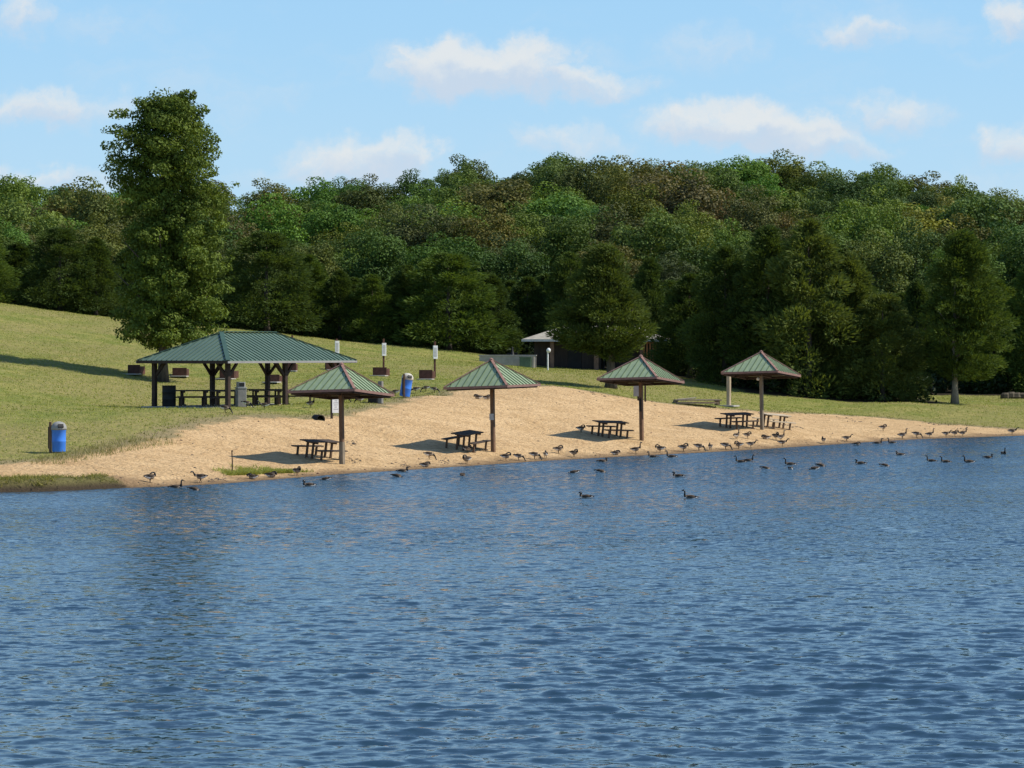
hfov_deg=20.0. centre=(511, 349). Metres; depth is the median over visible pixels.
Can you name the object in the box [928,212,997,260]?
oak tree
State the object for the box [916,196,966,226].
oak tree
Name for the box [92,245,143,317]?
cedar tree
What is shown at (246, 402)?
goose
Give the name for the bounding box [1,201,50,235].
oak tree
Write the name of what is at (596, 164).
oak tree
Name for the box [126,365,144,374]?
pit box
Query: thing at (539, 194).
oak tree
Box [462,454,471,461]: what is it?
goose
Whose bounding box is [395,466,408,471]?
goose
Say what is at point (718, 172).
oak tree
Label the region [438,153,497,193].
oak tree
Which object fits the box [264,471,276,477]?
goose
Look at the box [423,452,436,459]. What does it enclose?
goose
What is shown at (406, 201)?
oak tree
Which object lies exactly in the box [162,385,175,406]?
barrel
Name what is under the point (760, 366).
beach shelter
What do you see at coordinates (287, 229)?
oak tree
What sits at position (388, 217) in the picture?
oak tree
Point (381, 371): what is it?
pit box
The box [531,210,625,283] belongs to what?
oak tree
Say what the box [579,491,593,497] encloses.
goose
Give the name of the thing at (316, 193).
oak tree
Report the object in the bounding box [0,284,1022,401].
undergrowth
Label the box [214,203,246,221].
oak tree
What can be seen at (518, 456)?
goose
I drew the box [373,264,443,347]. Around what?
cedar tree
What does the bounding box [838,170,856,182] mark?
oak tree
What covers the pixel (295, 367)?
pit box
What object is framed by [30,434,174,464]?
wispy grass
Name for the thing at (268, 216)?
oak tree
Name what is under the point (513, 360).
concrete wall
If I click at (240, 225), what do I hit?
oak tree
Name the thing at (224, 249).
oak tree
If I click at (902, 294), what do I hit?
cedar tree
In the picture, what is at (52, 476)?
bank grass
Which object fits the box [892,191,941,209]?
oak tree
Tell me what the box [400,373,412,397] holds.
barrel bin
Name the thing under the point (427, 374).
pit box
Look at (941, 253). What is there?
oak tree
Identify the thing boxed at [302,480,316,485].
goose
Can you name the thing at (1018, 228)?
oak tree
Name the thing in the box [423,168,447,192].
oak tree
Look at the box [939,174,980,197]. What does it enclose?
oak tree
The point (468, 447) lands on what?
goose
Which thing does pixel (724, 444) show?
goose
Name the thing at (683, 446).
goose
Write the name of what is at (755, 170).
oak tree
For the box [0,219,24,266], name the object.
oak tree
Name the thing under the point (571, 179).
oak tree
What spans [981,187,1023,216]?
oak tree
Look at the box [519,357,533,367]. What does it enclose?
utility cabinet
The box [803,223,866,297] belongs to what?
oak tree
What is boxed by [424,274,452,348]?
cedar tree
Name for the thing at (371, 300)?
cedar tree
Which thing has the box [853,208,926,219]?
oak tree
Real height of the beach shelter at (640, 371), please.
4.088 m
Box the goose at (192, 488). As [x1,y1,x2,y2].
[187,487,199,489]
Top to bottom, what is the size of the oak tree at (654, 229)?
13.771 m
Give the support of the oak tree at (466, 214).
on the ground at (414, 428)
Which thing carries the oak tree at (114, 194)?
on the ground at (414, 428)
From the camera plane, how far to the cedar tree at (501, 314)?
207.45 m
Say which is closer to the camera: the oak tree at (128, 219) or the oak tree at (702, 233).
the oak tree at (702, 233)
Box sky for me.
[0,0,1023,209]
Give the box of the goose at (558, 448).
[553,445,562,452]
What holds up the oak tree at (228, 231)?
on the ground at (414, 428)
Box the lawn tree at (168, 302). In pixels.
[98,87,239,381]
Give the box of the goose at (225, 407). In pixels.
[219,405,232,412]
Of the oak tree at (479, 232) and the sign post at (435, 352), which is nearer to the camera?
the sign post at (435, 352)
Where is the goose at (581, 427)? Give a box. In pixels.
[575,424,584,429]
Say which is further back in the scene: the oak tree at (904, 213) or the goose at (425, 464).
the oak tree at (904, 213)
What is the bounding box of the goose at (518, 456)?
[513,454,525,460]
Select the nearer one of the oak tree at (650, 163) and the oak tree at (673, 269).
the oak tree at (673, 269)
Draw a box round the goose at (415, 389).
[411,387,420,392]
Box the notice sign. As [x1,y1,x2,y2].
[330,399,338,418]
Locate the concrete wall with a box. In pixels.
[479,355,536,367]
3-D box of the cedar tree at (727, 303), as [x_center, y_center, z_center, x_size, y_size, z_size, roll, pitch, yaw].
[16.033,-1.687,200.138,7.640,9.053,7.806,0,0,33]
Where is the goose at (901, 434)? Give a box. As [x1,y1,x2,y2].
[897,428,907,437]
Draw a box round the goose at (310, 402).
[306,398,314,407]
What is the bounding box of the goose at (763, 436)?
[761,434,770,438]
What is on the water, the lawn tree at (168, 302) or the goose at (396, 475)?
the goose at (396, 475)
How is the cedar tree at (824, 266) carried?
on the ground at (414, 428)
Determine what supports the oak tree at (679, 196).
on the ground at (414, 428)
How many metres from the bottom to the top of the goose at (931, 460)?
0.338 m
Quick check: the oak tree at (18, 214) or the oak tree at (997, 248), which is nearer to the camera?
the oak tree at (997, 248)
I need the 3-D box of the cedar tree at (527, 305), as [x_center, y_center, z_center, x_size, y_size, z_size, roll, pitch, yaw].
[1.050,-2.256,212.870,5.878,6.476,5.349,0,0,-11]
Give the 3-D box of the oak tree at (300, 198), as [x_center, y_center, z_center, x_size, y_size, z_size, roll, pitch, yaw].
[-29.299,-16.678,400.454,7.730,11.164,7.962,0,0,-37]
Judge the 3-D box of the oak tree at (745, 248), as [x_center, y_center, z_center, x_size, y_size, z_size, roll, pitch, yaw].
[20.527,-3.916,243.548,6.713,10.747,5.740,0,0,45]
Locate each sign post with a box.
[335,339,338,352]
[382,339,385,366]
[433,341,437,377]
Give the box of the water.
[0,436,1023,767]
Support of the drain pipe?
on the ground at (414, 428)
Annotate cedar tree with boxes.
[0,238,23,303]
[0,242,51,307]
[4,226,112,313]
[61,236,130,316]
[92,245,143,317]
[184,247,238,327]
[198,230,334,334]
[203,258,254,329]
[253,272,315,332]
[278,254,343,338]
[306,269,370,340]
[336,274,402,344]
[342,276,376,340]
[368,282,401,340]
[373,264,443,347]
[376,251,518,352]
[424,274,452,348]
[440,275,495,352]
[455,272,528,354]
[495,275,547,354]
[495,279,533,354]
[523,272,571,344]
[524,251,608,352]
[544,241,659,388]
[630,255,674,361]
[642,273,728,378]
[651,278,696,371]
[667,278,727,375]
[672,245,765,386]
[711,224,820,388]
[716,261,762,365]
[746,216,877,400]
[798,250,908,398]
[813,275,837,371]
[819,291,934,402]
[825,283,915,383]
[884,291,925,365]
[897,278,950,391]
[916,226,1021,403]
[921,282,956,380]
[945,278,1023,393]
[997,265,1023,392]
[1004,278,1022,377]
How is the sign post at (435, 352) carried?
on the ground at (414, 428)
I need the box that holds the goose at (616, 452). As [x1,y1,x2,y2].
[610,450,619,454]
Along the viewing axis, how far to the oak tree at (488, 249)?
254.61 m
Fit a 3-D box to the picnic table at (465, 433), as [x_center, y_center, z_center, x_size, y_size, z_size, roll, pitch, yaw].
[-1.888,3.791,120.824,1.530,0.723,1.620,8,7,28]
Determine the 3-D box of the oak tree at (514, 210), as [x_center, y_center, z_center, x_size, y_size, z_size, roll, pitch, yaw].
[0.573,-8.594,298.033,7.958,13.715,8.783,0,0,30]
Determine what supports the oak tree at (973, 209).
on the ground at (414, 428)
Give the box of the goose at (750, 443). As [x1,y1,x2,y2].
[746,440,757,447]
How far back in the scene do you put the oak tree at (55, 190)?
388.33 m
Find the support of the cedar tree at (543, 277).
on the ground at (414, 428)
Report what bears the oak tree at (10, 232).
on the ground at (414, 428)
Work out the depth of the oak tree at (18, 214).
281.22 m
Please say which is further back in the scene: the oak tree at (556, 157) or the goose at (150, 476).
the oak tree at (556, 157)
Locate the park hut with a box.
[521,327,660,369]
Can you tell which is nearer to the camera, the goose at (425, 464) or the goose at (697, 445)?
the goose at (425, 464)
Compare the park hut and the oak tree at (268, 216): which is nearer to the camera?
the park hut
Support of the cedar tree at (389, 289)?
on the ground at (414, 428)
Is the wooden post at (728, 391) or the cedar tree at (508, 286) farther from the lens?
the cedar tree at (508, 286)
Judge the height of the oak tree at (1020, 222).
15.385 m
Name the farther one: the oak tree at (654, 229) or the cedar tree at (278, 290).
the oak tree at (654, 229)
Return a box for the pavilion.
[136,331,356,407]
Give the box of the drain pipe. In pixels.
[312,414,324,420]
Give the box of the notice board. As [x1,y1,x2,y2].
[633,386,645,401]
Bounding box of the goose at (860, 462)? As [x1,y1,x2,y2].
[855,459,866,463]
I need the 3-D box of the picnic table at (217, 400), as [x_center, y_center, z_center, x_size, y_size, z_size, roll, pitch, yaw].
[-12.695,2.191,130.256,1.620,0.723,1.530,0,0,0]
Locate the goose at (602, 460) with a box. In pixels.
[596,457,606,461]
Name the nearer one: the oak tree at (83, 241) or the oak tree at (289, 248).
the oak tree at (83, 241)
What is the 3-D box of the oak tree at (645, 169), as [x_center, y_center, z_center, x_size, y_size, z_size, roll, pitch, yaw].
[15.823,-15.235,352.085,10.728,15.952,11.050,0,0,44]
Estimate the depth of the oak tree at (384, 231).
282.04 m
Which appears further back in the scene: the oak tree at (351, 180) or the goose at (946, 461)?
the oak tree at (351, 180)
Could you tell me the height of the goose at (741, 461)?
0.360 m
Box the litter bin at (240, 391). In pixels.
[235,382,246,406]
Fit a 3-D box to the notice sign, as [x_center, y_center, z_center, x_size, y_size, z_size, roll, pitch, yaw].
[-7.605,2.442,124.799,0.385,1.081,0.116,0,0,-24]
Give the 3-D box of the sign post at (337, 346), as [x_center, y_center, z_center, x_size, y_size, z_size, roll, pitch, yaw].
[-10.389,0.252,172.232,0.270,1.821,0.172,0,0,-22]
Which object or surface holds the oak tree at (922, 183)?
on the ground at (414, 428)
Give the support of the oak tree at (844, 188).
on the ground at (414, 428)
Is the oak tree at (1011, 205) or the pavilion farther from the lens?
the oak tree at (1011, 205)
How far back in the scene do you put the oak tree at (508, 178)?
388.44 m
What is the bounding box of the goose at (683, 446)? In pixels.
[678,443,688,451]
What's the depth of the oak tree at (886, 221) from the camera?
270.38 m
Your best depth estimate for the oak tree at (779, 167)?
397.57 m
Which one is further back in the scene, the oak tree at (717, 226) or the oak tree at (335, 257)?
the oak tree at (717, 226)
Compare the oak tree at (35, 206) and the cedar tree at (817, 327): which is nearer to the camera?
the cedar tree at (817, 327)
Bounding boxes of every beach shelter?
[287,362,394,463]
[443,358,540,451]
[597,355,684,440]
[721,350,800,429]
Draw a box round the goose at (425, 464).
[419,461,430,466]
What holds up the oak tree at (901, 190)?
on the ground at (414, 428)
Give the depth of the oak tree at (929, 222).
283.01 m
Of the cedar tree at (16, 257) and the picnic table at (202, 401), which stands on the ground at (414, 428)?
the cedar tree at (16, 257)
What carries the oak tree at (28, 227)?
on the ground at (414, 428)
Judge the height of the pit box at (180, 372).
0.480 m
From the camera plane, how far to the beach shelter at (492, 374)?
120.17 m
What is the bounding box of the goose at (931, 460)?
[925,455,937,461]
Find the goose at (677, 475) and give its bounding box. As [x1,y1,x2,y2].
[672,471,685,476]
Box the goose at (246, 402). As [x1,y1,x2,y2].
[241,400,252,406]
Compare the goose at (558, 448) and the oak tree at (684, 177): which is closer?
the goose at (558, 448)
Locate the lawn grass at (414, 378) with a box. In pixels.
[0,302,1023,460]
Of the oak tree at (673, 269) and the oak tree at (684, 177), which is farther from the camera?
the oak tree at (684, 177)
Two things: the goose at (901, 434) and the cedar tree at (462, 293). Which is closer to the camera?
the goose at (901, 434)
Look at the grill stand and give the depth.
133.26 m
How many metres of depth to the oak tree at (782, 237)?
289.53 m
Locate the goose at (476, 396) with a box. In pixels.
[474,394,482,398]
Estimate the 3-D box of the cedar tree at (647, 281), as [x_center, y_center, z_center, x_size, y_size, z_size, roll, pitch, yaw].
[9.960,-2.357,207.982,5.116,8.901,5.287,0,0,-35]
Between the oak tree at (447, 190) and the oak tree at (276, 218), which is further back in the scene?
the oak tree at (447, 190)
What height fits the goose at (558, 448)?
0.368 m
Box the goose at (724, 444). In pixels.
[720,442,732,449]
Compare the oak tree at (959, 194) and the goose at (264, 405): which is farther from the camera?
the oak tree at (959, 194)
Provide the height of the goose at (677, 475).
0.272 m
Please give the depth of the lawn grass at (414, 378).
163.24 m
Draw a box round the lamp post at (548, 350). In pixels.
[546,348,550,369]
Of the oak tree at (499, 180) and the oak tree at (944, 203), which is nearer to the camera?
the oak tree at (944, 203)
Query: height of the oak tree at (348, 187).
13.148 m
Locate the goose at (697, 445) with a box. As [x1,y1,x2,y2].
[693,443,705,450]
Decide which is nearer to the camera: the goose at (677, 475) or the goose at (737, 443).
the goose at (677, 475)
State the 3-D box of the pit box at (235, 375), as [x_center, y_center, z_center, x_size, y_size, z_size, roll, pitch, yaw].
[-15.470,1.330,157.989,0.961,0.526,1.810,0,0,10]
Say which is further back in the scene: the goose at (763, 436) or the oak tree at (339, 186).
the oak tree at (339, 186)
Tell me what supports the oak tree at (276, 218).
on the ground at (414, 428)
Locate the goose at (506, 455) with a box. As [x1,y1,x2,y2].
[500,452,510,457]
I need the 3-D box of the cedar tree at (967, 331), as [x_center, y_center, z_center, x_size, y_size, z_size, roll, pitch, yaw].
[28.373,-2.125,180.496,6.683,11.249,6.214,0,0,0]
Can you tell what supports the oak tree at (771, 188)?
on the ground at (414, 428)
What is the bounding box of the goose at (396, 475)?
[390,474,402,476]
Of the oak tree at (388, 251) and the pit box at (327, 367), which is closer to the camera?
the pit box at (327, 367)
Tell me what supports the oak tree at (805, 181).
on the ground at (414, 428)
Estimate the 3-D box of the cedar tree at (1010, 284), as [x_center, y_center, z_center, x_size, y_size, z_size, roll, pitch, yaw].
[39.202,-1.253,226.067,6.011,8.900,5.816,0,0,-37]
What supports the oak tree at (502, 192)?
on the ground at (414, 428)
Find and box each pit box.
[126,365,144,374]
[170,368,188,376]
[215,369,238,378]
[262,375,281,382]
[288,363,297,370]
[325,363,336,369]
[370,367,389,375]
[416,370,434,379]
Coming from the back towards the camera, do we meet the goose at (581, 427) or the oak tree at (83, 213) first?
the oak tree at (83, 213)
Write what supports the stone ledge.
on the ground at (414, 428)
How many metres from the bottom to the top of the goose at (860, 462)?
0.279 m
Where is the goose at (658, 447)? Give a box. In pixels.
[655,444,665,449]
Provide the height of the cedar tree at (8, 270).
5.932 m
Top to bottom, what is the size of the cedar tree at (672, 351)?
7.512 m
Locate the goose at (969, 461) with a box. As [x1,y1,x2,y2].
[963,455,974,462]
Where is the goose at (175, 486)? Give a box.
[167,479,184,487]
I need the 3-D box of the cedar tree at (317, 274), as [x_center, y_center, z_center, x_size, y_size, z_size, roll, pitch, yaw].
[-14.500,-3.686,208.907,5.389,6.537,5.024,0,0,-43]
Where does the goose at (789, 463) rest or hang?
on the water
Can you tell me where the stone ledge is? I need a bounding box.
[1000,392,1023,398]
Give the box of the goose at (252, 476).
[247,473,258,478]
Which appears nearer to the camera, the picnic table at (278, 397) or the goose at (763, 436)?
the picnic table at (278, 397)
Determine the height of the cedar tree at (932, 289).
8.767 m
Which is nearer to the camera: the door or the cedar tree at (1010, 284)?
the door
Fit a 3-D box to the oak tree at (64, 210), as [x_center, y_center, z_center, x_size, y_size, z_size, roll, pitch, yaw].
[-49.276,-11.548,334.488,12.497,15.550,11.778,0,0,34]
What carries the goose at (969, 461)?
on the water
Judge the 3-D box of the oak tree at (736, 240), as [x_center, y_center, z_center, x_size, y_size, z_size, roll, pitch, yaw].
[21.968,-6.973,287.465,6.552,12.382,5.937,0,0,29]
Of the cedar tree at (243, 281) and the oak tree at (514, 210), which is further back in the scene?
the oak tree at (514, 210)
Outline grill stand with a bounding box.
[368,381,382,402]
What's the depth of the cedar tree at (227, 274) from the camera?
213.33 m
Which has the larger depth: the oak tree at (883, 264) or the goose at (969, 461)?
the oak tree at (883, 264)
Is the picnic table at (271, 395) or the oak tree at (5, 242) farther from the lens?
the oak tree at (5, 242)
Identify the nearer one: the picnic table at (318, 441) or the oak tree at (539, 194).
the picnic table at (318, 441)
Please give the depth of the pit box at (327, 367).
169.24 m
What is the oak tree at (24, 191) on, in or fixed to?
on the ground at (414, 428)
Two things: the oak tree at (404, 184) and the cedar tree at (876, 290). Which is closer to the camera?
the cedar tree at (876, 290)
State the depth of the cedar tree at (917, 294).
213.54 m
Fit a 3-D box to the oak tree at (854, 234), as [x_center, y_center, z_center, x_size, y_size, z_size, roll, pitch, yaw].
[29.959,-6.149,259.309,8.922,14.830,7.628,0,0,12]
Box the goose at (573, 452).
[569,449,577,456]
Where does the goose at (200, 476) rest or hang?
on the ground at (414, 428)
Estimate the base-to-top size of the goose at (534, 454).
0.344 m
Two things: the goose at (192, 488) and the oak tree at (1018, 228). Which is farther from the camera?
the oak tree at (1018, 228)
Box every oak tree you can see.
[0,173,46,209]
[0,192,66,261]
[0,217,35,283]
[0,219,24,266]
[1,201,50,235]
[5,223,50,282]
[14,200,43,215]
[23,175,54,212]
[30,219,99,292]
[41,182,126,227]
[43,186,81,205]
[44,217,93,231]
[48,175,122,236]
[54,229,120,291]
[64,211,126,263]
[79,191,133,208]
[90,196,148,232]
[102,222,133,244]
[178,240,262,294]
[182,216,243,254]
[196,180,239,216]
[204,213,259,257]
[207,183,238,213]
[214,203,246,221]
[234,190,261,217]
[235,177,298,218]
[236,193,310,254]
[242,207,301,235]
[244,225,301,242]
[263,238,308,283]
[264,199,323,227]
[270,239,347,312]
[279,243,342,288]
[285,176,341,213]
[287,189,312,205]
[296,203,360,244]
[300,198,373,247]
[308,222,370,252]
[310,176,346,200]
[328,232,393,284]
[331,180,387,208]
[331,183,402,230]
[333,227,407,292]
[336,173,386,212]
[336,248,376,274]
[342,208,384,238]
[361,202,413,236]
[375,216,434,251]
[377,182,402,209]
[380,168,436,208]
[383,202,462,278]
[387,183,451,213]
[390,238,476,325]
[395,231,495,300]
[399,198,496,250]
[400,203,456,225]
[412,202,497,237]
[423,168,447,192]
[424,175,476,211]
[432,158,489,202]
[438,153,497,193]
[448,199,530,333]
[453,179,533,223]
[461,178,513,195]
[477,238,551,285]
[478,231,545,279]
[481,177,528,186]
[483,201,551,250]
[505,212,554,326]
[508,170,544,194]
[513,191,592,227]
[517,181,569,202]
[522,215,598,299]
[527,158,584,199]
[528,151,588,185]
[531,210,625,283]
[535,186,598,212]
[551,155,620,210]
[560,239,643,298]
[562,203,624,252]
[571,202,656,273]
[575,159,623,197]
[591,154,650,199]
[591,165,649,208]
[602,183,668,255]
[607,158,670,200]
[609,206,707,277]
[625,160,724,234]
[630,158,663,175]
[652,204,739,250]
[652,215,715,263]
[652,251,699,319]
[654,160,722,213]
[660,197,716,274]
[667,236,738,278]
[671,163,727,176]
[677,184,711,213]
[689,161,742,196]
[695,162,751,210]
[700,188,757,242]
[710,217,753,276]
[713,186,788,249]
[717,155,780,189]
[717,184,785,246]
[718,241,760,293]
[735,238,776,258]
[738,174,788,202]
[753,148,811,196]
[757,186,836,233]
[763,211,797,235]
[770,157,800,187]
[777,215,828,242]
[779,208,836,237]
[782,170,834,200]
[786,161,844,190]
[794,188,855,221]
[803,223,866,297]
[816,174,910,213]
[817,198,893,285]
[835,183,913,273]
[836,168,909,205]
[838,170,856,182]
[840,205,913,287]
[842,228,914,293]
[852,162,915,200]
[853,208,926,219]
[879,216,945,287]
[891,202,975,279]
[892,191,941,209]
[898,170,951,195]
[905,205,930,216]
[909,184,942,202]
[915,186,955,208]
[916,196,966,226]
[919,246,1007,288]
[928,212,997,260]
[929,199,963,215]
[931,190,1023,266]
[936,181,986,206]
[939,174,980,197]
[979,219,1023,284]
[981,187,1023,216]
[982,225,1023,284]
[983,206,1022,224]
[993,189,1022,213]
[993,232,1023,284]
[1001,197,1023,225]
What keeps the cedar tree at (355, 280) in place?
on the ground at (414, 428)
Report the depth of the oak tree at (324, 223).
300.38 m
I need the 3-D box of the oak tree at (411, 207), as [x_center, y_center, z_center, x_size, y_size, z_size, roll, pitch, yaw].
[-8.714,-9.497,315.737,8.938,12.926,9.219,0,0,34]
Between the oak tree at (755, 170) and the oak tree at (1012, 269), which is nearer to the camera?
the oak tree at (1012, 269)
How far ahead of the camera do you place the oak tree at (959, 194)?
366.84 m
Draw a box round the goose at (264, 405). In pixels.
[256,400,269,407]
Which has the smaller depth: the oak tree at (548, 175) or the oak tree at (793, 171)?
the oak tree at (548, 175)
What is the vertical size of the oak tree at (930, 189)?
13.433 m
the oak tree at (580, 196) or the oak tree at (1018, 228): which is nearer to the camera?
the oak tree at (1018, 228)
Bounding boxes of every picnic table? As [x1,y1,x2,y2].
[176,390,212,405]
[179,391,203,405]
[209,391,248,406]
[211,390,234,405]
[247,389,281,404]
[249,390,281,404]
[259,389,293,403]
[281,389,310,400]
[291,439,347,460]
[441,430,490,452]
[586,420,633,438]
[714,412,758,429]
[752,412,795,429]
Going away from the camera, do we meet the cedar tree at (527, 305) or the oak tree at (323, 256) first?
the cedar tree at (527, 305)
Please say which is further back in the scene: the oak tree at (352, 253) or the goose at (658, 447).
the oak tree at (352, 253)
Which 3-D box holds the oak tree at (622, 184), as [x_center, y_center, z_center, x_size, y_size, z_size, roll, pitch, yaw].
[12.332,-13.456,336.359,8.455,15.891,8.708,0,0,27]
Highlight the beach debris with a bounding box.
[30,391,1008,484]
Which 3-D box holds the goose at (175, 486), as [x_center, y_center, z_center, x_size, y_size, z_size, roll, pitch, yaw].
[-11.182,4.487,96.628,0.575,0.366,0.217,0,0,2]
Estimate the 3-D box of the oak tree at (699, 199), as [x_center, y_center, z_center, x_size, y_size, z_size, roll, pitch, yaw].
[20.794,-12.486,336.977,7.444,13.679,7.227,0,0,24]
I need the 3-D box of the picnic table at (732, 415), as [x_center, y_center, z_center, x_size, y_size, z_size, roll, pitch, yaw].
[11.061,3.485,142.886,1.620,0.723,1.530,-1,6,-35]
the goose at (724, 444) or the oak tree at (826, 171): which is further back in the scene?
the oak tree at (826, 171)
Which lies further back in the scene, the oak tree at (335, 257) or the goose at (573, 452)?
the oak tree at (335, 257)
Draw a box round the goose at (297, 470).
[292,466,300,475]
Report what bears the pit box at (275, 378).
on the ground at (414, 428)
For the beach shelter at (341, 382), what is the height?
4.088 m
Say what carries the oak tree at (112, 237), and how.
on the ground at (414, 428)
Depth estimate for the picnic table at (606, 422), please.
132.27 m
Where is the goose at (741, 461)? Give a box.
[734,455,747,462]
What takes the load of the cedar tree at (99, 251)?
on the ground at (414, 428)
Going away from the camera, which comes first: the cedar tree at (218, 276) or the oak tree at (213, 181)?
the cedar tree at (218, 276)
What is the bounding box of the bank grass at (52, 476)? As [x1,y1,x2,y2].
[0,472,117,486]
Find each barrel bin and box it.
[48,421,66,452]
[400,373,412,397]
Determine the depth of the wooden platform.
158.69 m
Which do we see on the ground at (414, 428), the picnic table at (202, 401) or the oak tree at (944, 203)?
the oak tree at (944, 203)
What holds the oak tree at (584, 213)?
on the ground at (414, 428)
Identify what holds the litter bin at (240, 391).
on the ground at (414, 428)
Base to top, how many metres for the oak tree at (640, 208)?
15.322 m
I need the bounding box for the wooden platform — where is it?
[673,397,721,404]
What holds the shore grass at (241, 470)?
on the ground at (414, 428)
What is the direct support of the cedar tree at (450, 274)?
on the ground at (414, 428)
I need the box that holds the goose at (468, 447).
[462,445,471,449]
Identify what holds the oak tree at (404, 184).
on the ground at (414, 428)
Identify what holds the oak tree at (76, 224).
on the ground at (414, 428)
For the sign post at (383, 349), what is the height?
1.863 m
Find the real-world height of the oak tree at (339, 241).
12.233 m
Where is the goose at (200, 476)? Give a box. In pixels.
[190,471,207,482]
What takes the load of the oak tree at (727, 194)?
on the ground at (414, 428)
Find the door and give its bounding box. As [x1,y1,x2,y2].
[568,347,581,368]
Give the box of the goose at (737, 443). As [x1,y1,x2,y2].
[734,441,743,448]
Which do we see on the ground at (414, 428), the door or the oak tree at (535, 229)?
the oak tree at (535, 229)
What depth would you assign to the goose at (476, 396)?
140.15 m
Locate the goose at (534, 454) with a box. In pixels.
[529,452,541,459]
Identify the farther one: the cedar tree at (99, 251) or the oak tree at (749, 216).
the oak tree at (749, 216)
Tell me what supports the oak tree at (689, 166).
on the ground at (414, 428)
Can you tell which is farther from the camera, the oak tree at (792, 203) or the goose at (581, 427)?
the oak tree at (792, 203)
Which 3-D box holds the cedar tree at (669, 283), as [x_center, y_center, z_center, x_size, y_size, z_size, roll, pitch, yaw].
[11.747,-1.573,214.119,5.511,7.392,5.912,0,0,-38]
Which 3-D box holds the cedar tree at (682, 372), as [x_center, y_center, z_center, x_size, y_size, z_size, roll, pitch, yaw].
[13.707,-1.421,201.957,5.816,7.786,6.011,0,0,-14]
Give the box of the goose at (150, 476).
[143,472,155,481]
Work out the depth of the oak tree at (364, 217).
318.59 m
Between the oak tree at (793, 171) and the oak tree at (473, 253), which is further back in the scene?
the oak tree at (793, 171)
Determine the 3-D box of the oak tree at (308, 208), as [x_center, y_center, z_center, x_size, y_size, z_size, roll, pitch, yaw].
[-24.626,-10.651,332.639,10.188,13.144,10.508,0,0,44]
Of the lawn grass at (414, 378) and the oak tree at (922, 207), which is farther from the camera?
the oak tree at (922, 207)
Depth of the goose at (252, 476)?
102.48 m
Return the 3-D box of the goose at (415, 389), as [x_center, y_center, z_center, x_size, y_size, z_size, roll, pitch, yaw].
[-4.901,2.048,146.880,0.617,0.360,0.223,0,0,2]
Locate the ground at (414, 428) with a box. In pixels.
[0,296,1023,491]
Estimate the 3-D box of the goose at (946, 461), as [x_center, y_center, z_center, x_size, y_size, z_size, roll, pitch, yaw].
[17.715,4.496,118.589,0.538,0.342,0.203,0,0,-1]
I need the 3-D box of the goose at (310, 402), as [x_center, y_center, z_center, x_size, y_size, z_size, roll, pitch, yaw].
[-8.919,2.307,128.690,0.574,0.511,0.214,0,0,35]
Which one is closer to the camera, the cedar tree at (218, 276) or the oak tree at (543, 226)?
the cedar tree at (218, 276)
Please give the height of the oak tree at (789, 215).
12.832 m
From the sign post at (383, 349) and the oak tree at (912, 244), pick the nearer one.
the sign post at (383, 349)
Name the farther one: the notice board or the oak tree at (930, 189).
the oak tree at (930, 189)
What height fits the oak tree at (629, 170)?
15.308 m
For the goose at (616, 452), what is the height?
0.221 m
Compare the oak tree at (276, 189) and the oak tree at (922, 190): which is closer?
the oak tree at (922, 190)
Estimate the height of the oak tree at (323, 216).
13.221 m
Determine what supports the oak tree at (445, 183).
on the ground at (414, 428)
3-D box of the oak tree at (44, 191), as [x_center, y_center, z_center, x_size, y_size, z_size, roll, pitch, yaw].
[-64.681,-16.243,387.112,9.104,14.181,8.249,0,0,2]
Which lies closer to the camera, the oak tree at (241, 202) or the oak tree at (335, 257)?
the oak tree at (335, 257)
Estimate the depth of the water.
50.12 m
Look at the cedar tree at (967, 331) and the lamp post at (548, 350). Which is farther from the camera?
the lamp post at (548, 350)
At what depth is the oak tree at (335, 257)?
253.43 m
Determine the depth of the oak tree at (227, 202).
373.26 m
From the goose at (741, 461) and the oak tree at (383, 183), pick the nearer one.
the goose at (741, 461)
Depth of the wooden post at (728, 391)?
161.36 m
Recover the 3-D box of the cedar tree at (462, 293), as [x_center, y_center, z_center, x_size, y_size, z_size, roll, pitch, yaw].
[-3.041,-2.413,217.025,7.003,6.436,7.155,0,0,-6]
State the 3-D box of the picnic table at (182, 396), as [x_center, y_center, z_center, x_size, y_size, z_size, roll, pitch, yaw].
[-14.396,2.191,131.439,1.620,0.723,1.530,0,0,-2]
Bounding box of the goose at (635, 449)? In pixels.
[630,442,641,453]
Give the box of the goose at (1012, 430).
[1007,427,1018,434]
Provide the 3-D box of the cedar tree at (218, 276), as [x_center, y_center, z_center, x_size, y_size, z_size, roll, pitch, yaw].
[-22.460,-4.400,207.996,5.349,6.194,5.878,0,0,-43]
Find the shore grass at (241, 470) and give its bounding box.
[212,463,317,475]
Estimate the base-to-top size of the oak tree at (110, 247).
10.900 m
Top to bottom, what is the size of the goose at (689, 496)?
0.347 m
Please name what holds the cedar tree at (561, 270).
on the ground at (414, 428)
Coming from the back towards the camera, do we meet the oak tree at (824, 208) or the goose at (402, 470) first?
the oak tree at (824, 208)
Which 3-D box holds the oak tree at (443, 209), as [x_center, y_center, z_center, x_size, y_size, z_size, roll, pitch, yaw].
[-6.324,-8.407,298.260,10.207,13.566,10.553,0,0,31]
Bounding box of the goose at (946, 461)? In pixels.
[939,456,951,462]
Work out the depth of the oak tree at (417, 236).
270.31 m
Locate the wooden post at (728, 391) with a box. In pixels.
[720,376,739,406]
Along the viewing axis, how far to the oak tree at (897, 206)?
282.01 m

